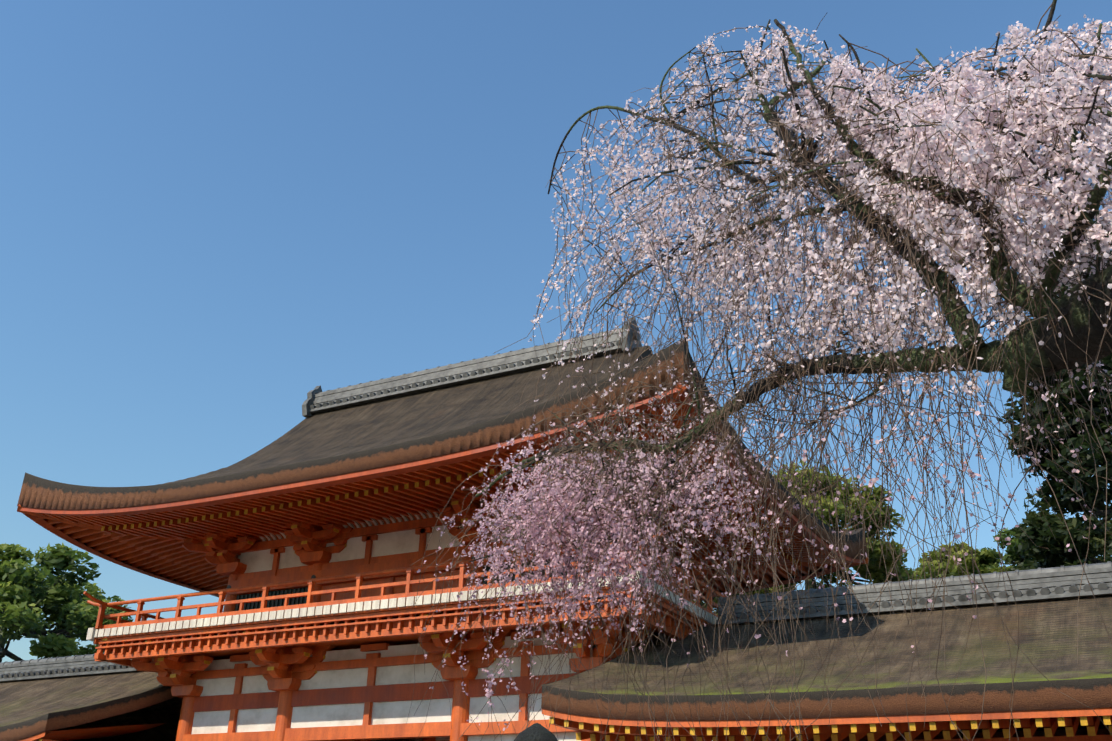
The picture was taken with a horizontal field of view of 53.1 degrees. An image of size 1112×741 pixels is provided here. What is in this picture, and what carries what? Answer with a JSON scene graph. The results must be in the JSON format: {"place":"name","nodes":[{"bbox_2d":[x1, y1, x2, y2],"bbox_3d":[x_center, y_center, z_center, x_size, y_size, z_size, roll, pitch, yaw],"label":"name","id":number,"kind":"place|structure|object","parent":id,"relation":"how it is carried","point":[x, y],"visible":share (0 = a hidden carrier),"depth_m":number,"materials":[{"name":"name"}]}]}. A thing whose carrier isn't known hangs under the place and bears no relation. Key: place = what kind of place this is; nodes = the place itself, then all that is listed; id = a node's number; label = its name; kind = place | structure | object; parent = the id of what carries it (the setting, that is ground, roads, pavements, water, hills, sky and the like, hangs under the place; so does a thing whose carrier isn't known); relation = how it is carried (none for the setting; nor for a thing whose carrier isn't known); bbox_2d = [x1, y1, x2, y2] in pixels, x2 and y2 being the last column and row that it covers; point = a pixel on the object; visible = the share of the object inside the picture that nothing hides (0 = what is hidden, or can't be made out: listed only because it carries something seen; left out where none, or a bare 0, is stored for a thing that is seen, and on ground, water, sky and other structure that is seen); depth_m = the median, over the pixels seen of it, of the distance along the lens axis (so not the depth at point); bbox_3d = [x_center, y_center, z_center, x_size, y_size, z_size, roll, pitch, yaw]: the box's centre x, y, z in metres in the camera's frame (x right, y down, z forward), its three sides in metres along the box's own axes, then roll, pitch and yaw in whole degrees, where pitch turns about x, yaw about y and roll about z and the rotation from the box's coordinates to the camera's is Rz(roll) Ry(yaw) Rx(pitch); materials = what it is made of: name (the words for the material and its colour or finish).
{"place":"outdoors","nodes":[
{"label":"outdoors","id":0,"kind":"place"},
{"bbox_2d":[0,0,1111,740],"label":"sky","id":1,"kind":"structure","parent":0,"point":[215,214],"materials":[{"name":"blue"}]},
{"bbox_2d":[406,0,1111,740],"bbox_3d":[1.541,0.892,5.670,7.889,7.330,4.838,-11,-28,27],"label":"cherry tree","id":2,"kind":"object","parent":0,"point":[746,410],"depth_m":5.88,"materials":[{"name":"pink plant"}]},
{"bbox_2d":[513,27,1111,536],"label":"tree branches","id":3,"kind":"object","parent":2,"relation":"attached to","point":[1061,191],"visible":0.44,"depth_m":6.07,"materials":[{"name":"pink plant"}]},
{"label":"ground","id":4,"kind":"structure","parent":0,"visible":0},
{"bbox_2d":[0,543,132,662],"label":"tree","id":5,"kind":"object","parent":4,"relation":"on","point":[29,595],"visible":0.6,"depth_m":39.55,"materials":[{"name":"green plant"}]},
{"bbox_2d":[514,723,557,740],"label":"stone lantern","id":6,"kind":"object","parent":4,"relation":"on","point":[536,732],"visible":1,"depth_m":4.59,"materials":[{"name":"black stone"}]},
{"bbox_2d":[692,581,800,614],"bbox_3d":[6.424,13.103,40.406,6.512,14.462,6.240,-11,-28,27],"label":"roof ridge","id":7,"kind":"structure","parent":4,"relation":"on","point":[715,600],"depth_m":41.41,"materials":[{"name":"grey tile"}]},
{"bbox_2d":[748,459,922,594],"bbox_3d":[8.879,11.196,38.267,8.046,16.268,7.407,21,-31,-35],"label":"tree","id":8,"kind":"object","parent":4,"relation":"on","point":[877,575],"visible":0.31,"depth_m":38.66,"materials":[{"name":"green plant"}]},
{"bbox_2d":[912,541,1009,579],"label":"tree","id":9,"kind":"object","parent":4,"relation":"on","point":[985,557],"visible":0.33,"depth_m":54.65,"materials":[{"name":"green plant"}]},
{"bbox_2d":[971,527,1034,573],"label":"tree","id":10,"kind":"object","parent":4,"relation":"on","point":[1013,556],"visible":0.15,"depth_m":56.26,"materials":[{"name":"green plant"}]},
{"bbox_2d":[997,221,1111,570],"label":"tree","id":11,"kind":"object","parent":4,"relation":"on","point":[1038,532],"visible":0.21,"depth_m":25.96,"materials":[{"name":"green plant"}]},
{"bbox_2d":[1007,516,1111,571],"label":"tree","id":12,"kind":"object","parent":4,"relation":"on","point":[1099,536],"visible":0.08,"depth_m":50.27,"materials":[{"name":"green plant"}]},
{"bbox_3d":[-2.285,9.647,17.012,92.000,0.600,8.650,-11,-28,27],"label":"stone podium","id":13,"kind":"object","parent":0,"visible":0},
{"bbox_2d":[17,382,867,740],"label":"temple building","id":14,"kind":"structure","parent":13,"relation":"on","point":[313,626],"depth_m":17.96,"materials":[{"name":"wood"}]},
{"bbox_2d":[17,339,867,595],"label":"roof","id":15,"kind":"structure","parent":14,"relation":"on","point":[419,426],"depth_m":19.06,"materials":[{"name":"brown wood"}]},
{"bbox_2d":[18,708,1111,740],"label":"roof eaves","id":16,"kind":"object","parent":13,"relation":"on","point":[867,728],"visible":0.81,"depth_m":12.19,"materials":[{"name":"orange wood"}]},
{"bbox_2d":[0,595,1111,740],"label":"lower roof","id":17,"kind":"structure","parent":16,"relation":"on","point":[1052,633],"depth_m":13.55,"materials":[{"name":"brown wood"}]},
{"bbox_2d":[0,317,1111,681],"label":"ridge tiles","id":18,"kind":"object","parent":17,"relation":"on","point":[1052,583],"visible":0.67,"depth_m":16.34,"materials":[{"name":"grey tile"}]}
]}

